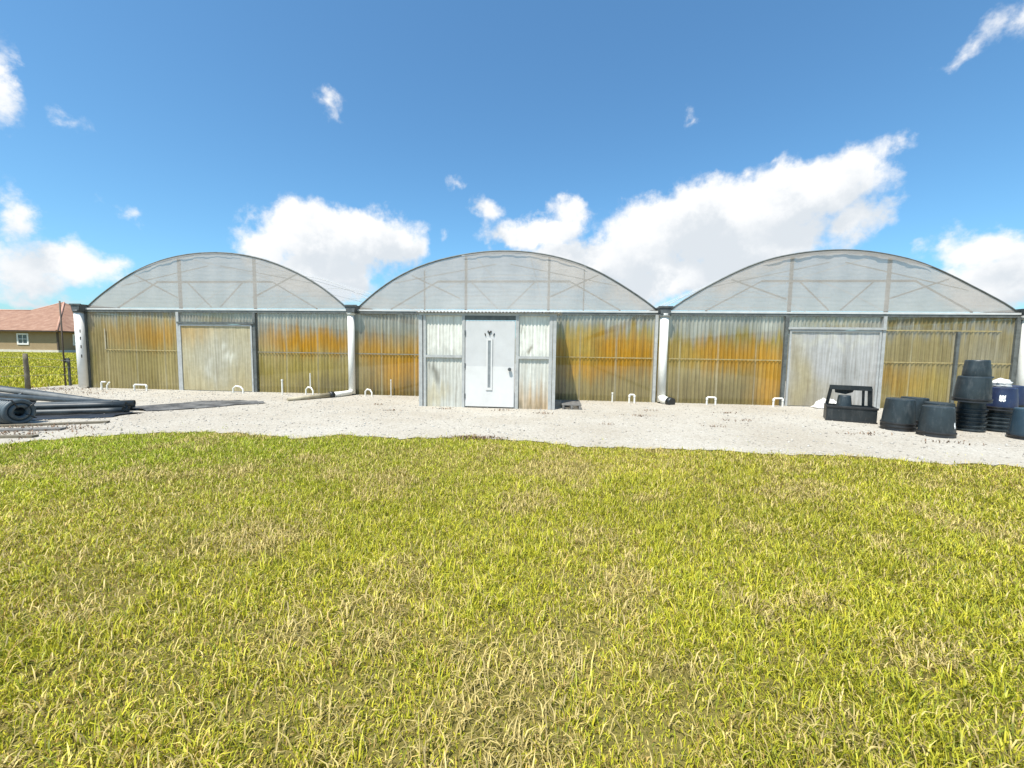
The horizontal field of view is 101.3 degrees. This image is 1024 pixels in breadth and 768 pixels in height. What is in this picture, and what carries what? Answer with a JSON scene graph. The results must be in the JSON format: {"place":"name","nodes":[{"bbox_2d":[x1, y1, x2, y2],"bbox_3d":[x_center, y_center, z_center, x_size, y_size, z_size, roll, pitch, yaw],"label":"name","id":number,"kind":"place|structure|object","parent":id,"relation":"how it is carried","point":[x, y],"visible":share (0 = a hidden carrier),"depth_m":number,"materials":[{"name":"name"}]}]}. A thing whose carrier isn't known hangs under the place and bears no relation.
{"place":"outdoors","nodes":[
{"label":"outdoors","id":0,"kind":"place"},
{"bbox_2d":[0,351,77,387],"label":"field grass","id":1,"kind":"structure","parent":0,"point":[12,372],"depth_m":21.85,"materials":[{"name":"green plant"}]},
{"bbox_2d":[0,352,1023,767],"bbox_3d":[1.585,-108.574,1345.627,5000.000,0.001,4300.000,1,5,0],"label":"ground","id":2,"kind":"structure","parent":0,"point":[530,700],"depth_m":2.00,"materials":[{"name":"green plant"}]},
{"bbox_2d":[0,302,75,352],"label":"house","id":3,"kind":"structure","parent":2,"relation":"on","point":[37,330],"depth_m":65.33,"materials":[{"name":"beige paint"}]},
{"bbox_2d":[16,333,28,344],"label":"window","id":4,"kind":"structure","parent":3,"relation":"in","point":[22,338],"depth_m":64.70,"materials":[{"name":"white glass"}]},
{"bbox_2d":[0,381,1023,466],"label":"gravel yard","id":5,"kind":"structure","parent":2,"relation":"on","point":[697,438],"depth_m":8.02,"materials":[{"name":"grey gravel"}]},
{"bbox_2d":[0,398,36,423],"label":"hose coil","id":6,"kind":"object","parent":5,"relation":"on","point":[16,411],"visible":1,"depth_m":7.38,"materials":[{"name":"black plastic"}]},
{"bbox_2d":[0,434,38,437],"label":"wooden board","id":7,"kind":"object","parent":5,"relation":"on","point":[22,436],"visible":1,"depth_m":6.38,"materials":[{"name":"brown wood"}]},
{"bbox_2d":[0,427,67,431],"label":"wooden board","id":8,"kind":"object","parent":5,"relation":"on","point":[31,429],"visible":1,"depth_m":6.92,"materials":[{"name":"grey wood"}]},
{"bbox_2d":[0,353,75,388],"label":"wire fence","id":9,"kind":"object","parent":5,"relation":"on","point":[26,375],"visible":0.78,"depth_m":12.93,"materials":[{"name":"brown wood"}]},
{"bbox_2d":[0,385,97,398],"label":"drain pipe","id":10,"kind":"object","parent":5,"relation":"on","point":[43,391],"visible":0.23,"depth_m":9.74,"materials":[{"name":"grey plastic"}]},
{"bbox_2d":[0,420,109,426],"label":"wooden board","id":11,"kind":"object","parent":5,"relation":"on","point":[56,423],"visible":1,"depth_m":7.41,"materials":[{"name":"grey wood"}]},
{"bbox_2d":[59,301,66,385],"bbox_3d":[-15.067,-1.350,14.155,0.350,2.860,0.044,1,5,0],"label":"antenna mast","id":12,"kind":"object","parent":5,"relation":"on","point":[63,360],"visible":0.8,"depth_m":14.14,"materials":[{"name":"metal"}]},
{"bbox_2d":[35,407,123,415],"bbox_3d":[-9.643,0.572,8.257,3.148,0.124,0.124,-1,5,-21],"label":"drain pipe","id":13,"kind":"object","parent":5,"relation":"on","point":[39,412],"visible":0.76,"depth_m":8.54,"materials":[{"name":"black plastic"}]},
{"bbox_2d":[32,412,143,419],"bbox_3d":[-9.211,0.641,8.001,3.370,0.030,0.651,-1,5,-23],"label":"weed mat","id":14,"kind":"object","parent":5,"relation":"on","point":[42,417],"visible":0.73,"depth_m":8.22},
{"bbox_2d":[100,381,109,389],"bbox_3d":[-12.793,0.079,13.216,0.332,0.336,0.066,1,5,6],"label":"irrigation riser","id":15,"kind":"object","parent":5,"relation":"on","point":[101,385],"visible":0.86,"depth_m":13.20,"materials":[{"name":"white plastic"}]},
{"bbox_2d":[124,406,129,411],"bbox_3d":[-9.666,0.561,8.384,3.198,0.124,0.124,-1,5,-21],"label":"drain pipe","id":16,"kind":"object","parent":5,"relation":"on","point":[127,409],"visible":0.16,"depth_m":8.91,"materials":[{"name":"black plastic"}]},
{"bbox_2d":[34,401,126,409],"bbox_3d":[-9.650,0.457,8.312,3.178,0.124,0.124,-1,5,-21],"label":"drain pipe","id":17,"kind":"object","parent":16,"relation":"on","point":[79,405],"visible":0.77,"depth_m":8.58,"materials":[{"name":"grey plastic"}]},
{"bbox_2d":[133,384,147,390],"bbox_3d":[-11.582,0.135,13.098,0.484,0.274,0.064,1,5,6],"label":"irrigation riser","id":18,"kind":"object","parent":5,"relation":"on","point":[145,385],"visible":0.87,"depth_m":13.08,"materials":[{"name":"white plastic"}]},
{"bbox_2d":[131,400,264,410],"bbox_3d":[-7.612,0.486,10.011,1.277,0.050,2.818,5,6,43],"label":"weed mat","id":19,"kind":"object","parent":5,"relation":"on","point":[199,404],"visible":0.94,"depth_m":9.90,"materials":[{"name":"black fabric"}]},
{"bbox_2d":[0,387,135,408],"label":"drain pipe","id":20,"kind":"object","parent":19,"relation":"on","point":[15,391],"visible":0.43,"depth_m":9.44,"materials":[{"name":"grey plastic"}]},
{"bbox_2d":[232,385,243,392],"bbox_3d":[-8.364,0.189,12.829,0.368,0.303,0.048,1,5,6],"label":"irrigation riser","id":21,"kind":"object","parent":5,"relation":"on","point":[237,386],"visible":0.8,"depth_m":12.81,"materials":[{"name":"white plastic"}]},
{"bbox_2d":[305,373,313,394],"bbox_3d":[-6.121,0.029,12.697,0.268,0.710,0.060,1,5,6],"label":"irrigation riser","id":22,"kind":"object","parent":5,"relation":"on","point":[310,387],"visible":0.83,"depth_m":12.69,"materials":[{"name":"white plastic"}]},
{"bbox_2d":[0,387,984,445],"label":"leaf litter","id":23,"kind":"object","parent":5,"relation":"on","point":[460,436],"visible":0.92,"depth_m":7.10,"materials":[{"name":"brown plant"}]},
{"bbox_2d":[561,400,581,409],"bbox_3d":[1.511,0.528,10.782,0.480,0.125,0.970,1,5,6],"label":"wooden pallet","id":24,"kind":"object","parent":5,"relation":"on","point":[572,403],"visible":1,"depth_m":10.50,"materials":[{"name":"grey wood"}]},
{"bbox_2d":[628,394,635,402],"bbox_3d":[3.356,0.437,11.769,0.204,0.324,0.064,1,5,6],"label":"irrigation riser","id":25,"kind":"object","parent":5,"relation":"on","point":[633,395],"visible":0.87,"depth_m":11.75,"materials":[{"name":"white plastic"}]},
{"bbox_2d":[706,396,716,404],"bbox_3d":[5.525,0.493,11.656,0.294,0.294,0.064,1,5,6],"label":"irrigation riser","id":26,"kind":"object","parent":5,"relation":"on","point":[715,398],"visible":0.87,"depth_m":11.63,"materials":[{"name":"white plastic"}]},
{"bbox_2d":[772,398,783,406],"bbox_3d":[7.241,0.526,11.435,0.344,0.314,0.064,0,5,-9],"label":"irrigation riser","id":27,"kind":"object","parent":5,"relation":"on","point":[773,400],"visible":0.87,"depth_m":11.41,"materials":[{"name":"white plastic"}]},
{"bbox_2d":[810,398,835,407],"bbox_3d":[8.431,0.494,11.262,0.637,0.279,0.340,1,5,6],"label":"plastic sheet","id":28,"kind":"object","parent":5,"relation":"on","point":[819,403],"visible":0.56,"depth_m":11.21,"materials":[{"name":"white plastic"}]},
{"bbox_2d":[823,385,878,423],"bbox_3d":[7.405,0.425,9.203,0.890,0.760,0.543,4,5,31],"label":"plastic tub","id":29,"kind":"object","parent":5,"relation":"on","point":[843,409],"visible":1,"depth_m":9.15,"materials":[{"name":"black plastic"}]},
{"bbox_2d":[880,423,916,431],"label":"nursery pot","id":30,"kind":"object","parent":5,"relation":"on","point":[902,429],"visible":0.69,"depth_m":7.99,"materials":[{"name":"black plastic"}]},
{"bbox_2d":[880,397,916,426],"bbox_3d":[7.540,0.552,8.182,0.539,0.540,0.540,4,6,21],"label":"nursery pot","id":31,"kind":"object","parent":30,"relation":"on","point":[898,412],"visible":0.99,"depth_m":8.02,"materials":[{"name":"black plastic"}]},
{"bbox_2d":[901,396,929,424],"bbox_3d":[8.303,0.542,8.685,0.539,0.540,0.540,7,6,44],"label":"nursery pot","id":32,"kind":"object","parent":5,"relation":"on","point":[920,401],"visible":0.29,"depth_m":8.48,"materials":[{"name":"black plastic"}]},
{"bbox_2d":[915,405,956,438],"bbox_3d":[7.711,0.669,7.621,0.539,0.540,0.540,-2,5,-30],"label":"nursery pot","id":33,"kind":"object","parent":5,"relation":"on","point":[937,421],"visible":1,"depth_m":7.45,"materials":[{"name":"black plastic"}]},
{"bbox_2d":[924,401,956,429],"bbox_3d":[8.342,0.629,8.219,0.539,0.540,0.540,-1,5,-19],"label":"nursery pot","id":34,"kind":"object","parent":5,"relation":"on","point":[939,403],"visible":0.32,"depth_m":8.08,"materials":[{"name":"black plastic"}]},
{"bbox_2d":[956,426,985,432],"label":"nursery pot","id":35,"kind":"object","parent":5,"relation":"on","point":[978,430],"visible":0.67,"depth_m":8.04,"materials":[{"name":"black plastic"}]},
{"bbox_2d":[956,418,986,428],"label":"nursery pot","id":36,"kind":"object","parent":35,"relation":"on","point":[959,424],"visible":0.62,"depth_m":8.05,"materials":[{"name":"black plastic"}]},
{"bbox_2d":[956,416,987,424],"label":"nursery pot","id":37,"kind":"object","parent":36,"relation":"on","point":[985,422],"visible":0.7,"depth_m":8.03,"materials":[{"name":"black plastic"}]},
{"bbox_2d":[956,414,986,420],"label":"nursery pot","id":38,"kind":"object","parent":37,"relation":"on","point":[979,418],"visible":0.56,"depth_m":8.04,"materials":[{"name":"black plastic"}]},
{"bbox_2d":[956,401,987,415],"bbox_3d":[8.926,0.419,8.174,0.455,0.360,0.459,2,5,18],"label":"nursery pot","id":39,"kind":"object","parent":38,"relation":"on","point":[967,405],"visible":0.52,"depth_m":8.09,"materials":[{"name":"black plastic"}]},
{"bbox_2d":[951,375,992,403],"bbox_3d":[8.788,0.093,8.007,0.547,0.480,0.548,-3,7,-28],"label":"nursery pot","id":40,"kind":"object","parent":39,"relation":"on","point":[969,389],"visible":0.95,"depth_m":7.84,"materials":[{"name":"black plastic"}]},
{"bbox_2d":[961,360,993,378],"bbox_3d":[8.882,-0.278,8.025,0.455,0.360,0.459,-3,5,-36],"label":"nursery pot","id":41,"kind":"object","parent":40,"relation":"on","point":[977,368],"visible":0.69,"depth_m":7.89,"materials":[{"name":"black plastic"}]},
{"bbox_2d":[956,403,988,411],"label":"nursery pot","id":42,"kind":"object","parent":39,"relation":"on","point":[978,407],"visible":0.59,"depth_m":8.00,"materials":[{"name":"black plastic"}]},
{"bbox_2d":[984,427,1007,432],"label":"nursery pot","id":43,"kind":"object","parent":5,"relation":"on","point":[1002,430],"visible":0.29,"depth_m":8.08,"materials":[{"name":"black plastic"}]},
{"bbox_2d":[986,423,1008,428],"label":"nursery pot","id":44,"kind":"object","parent":43,"relation":"on","point":[992,425],"visible":0.27,"depth_m":8.07,"materials":[{"name":"black plastic"}]},
{"bbox_2d":[986,419,1009,424],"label":"nursery pot","id":45,"kind":"object","parent":44,"relation":"on","point":[998,422],"visible":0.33,"depth_m":8.07,"materials":[{"name":"black plastic"}]},
{"bbox_2d":[986,415,1010,420],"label":"nursery pot","id":46,"kind":"object","parent":45,"relation":"on","point":[998,418],"visible":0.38,"depth_m":8.06,"materials":[{"name":"black plastic"}]},
{"bbox_2d":[985,410,1011,416],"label":"nursery pot","id":47,"kind":"object","parent":46,"relation":"on","point":[1000,413],"visible":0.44,"depth_m":8.04,"materials":[{"name":"black plastic"}]},
{"bbox_2d":[987,386,1018,411],"bbox_3d":[9.472,0.281,8.159,0.530,0.440,0.533,0,5,-23],"label":"nursery pot","id":48,"kind":"object","parent":47,"relation":"on","point":[1005,398],"visible":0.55,"depth_m":7.97,"materials":[{"name":"blue plastic"}]},
{"bbox_2d":[992,378,1012,386],"bbox_3d":[9.622,-0.021,8.250,0.345,0.199,0.276,1,5,0],"label":"plastic bag","id":49,"kind":"object","parent":48,"relation":"on","point":[1000,382],"visible":0.86,"depth_m":8.19,"materials":[{"name":"white plastic"}]},
{"bbox_2d":[1006,407,1023,439],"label":"nursery pot","id":50,"kind":"object","parent":5,"relation":"on","point":[1016,428],"visible":1,"depth_m":7.43,"materials":[{"name":"blue plastic"}]},
{"bbox_3d":[-9.796,0.541,8.608,2.950,0.124,1.246,1,5,0],"label":"drain pipe","id":51,"kind":"object","parent":5,"relation":"on","visible":0},
{"bbox_2d":[0,393,113,401],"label":"drain pipe","id":52,"kind":"object","parent":51,"relation":"on","point":[36,398],"visible":0.66,"depth_m":9.22,"materials":[{"name":"grey plastic"}]},
{"bbox_2d":[36,400,135,405],"bbox_3d":[-9.720,0.436,8.559,3.228,0.124,0.124,-1,5,-21],"label":"drain pipe","id":53,"kind":"object","parent":51,"relation":"on","point":[131,402],"visible":0.3,"depth_m":9.03,"materials":[{"name":"grey plastic"}]},
{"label":"nursery pot","id":54,"kind":"object","parent":5,"relation":"on","visible":0},
{"bbox_2d":[994,385,1023,406],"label":"nursery pot","id":55,"kind":"object","parent":54,"relation":"on","point":[1021,394],"visible":0.14,"depth_m":8.36,"materials":[{"name":"blue plastic"}]},
{"bbox_2d":[69,249,1023,409],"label":"greenhouse","id":56,"kind":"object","parent":2,"relation":"on","point":[159,324],"visible":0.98,"depth_m":11.93,"materials":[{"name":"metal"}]},
{"bbox_2d":[179,324,254,391],"bbox_3d":[-9.310,-0.815,13.238,2.460,2.110,0.047,1,5,6],"label":"sliding door","id":57,"kind":"structure","parent":56,"relation":"in","point":[219,357],"depth_m":13.24,"materials":[{"name":"metal"}]},
{"bbox_2d":[464,321,514,407],"bbox_3d":[-0.557,-0.484,10.272,1.240,2.110,0.125,1,5,6],"label":"entry door","id":58,"kind":"structure","parent":56,"relation":"in","point":[489,365],"depth_m":10.28,"materials":[{"name":"white paint"}]},
{"bbox_2d":[784,330,881,406],"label":"sliding door","id":59,"kind":"structure","parent":56,"relation":"in","point":[817,360],"depth_m":11.45,"materials":[{"name":"metal"}]},
{"bbox_2d":[0,0,1023,337],"label":"sky","id":60,"kind":"structure","parent":0,"point":[667,150],"materials":[{"name":"blue"}]},
{"bbox_3d":[-9.787,0.552,8.474,2.876,0.124,1.218,1,5,0],"label":"drain pipe","id":61,"kind":"object","parent":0,"visible":0},
{"bbox_2d":[35,401,112,403],"bbox_3d":[-9.827,0.449,8.381,2.898,0.124,0.124,-1,5,-21],"label":"drain pipe","id":62,"kind":"object","parent":61,"relation":"on","point":[75,402],"visible":0.14,"depth_m":8.66,"materials":[{"name":"grey plastic"}]}
]}

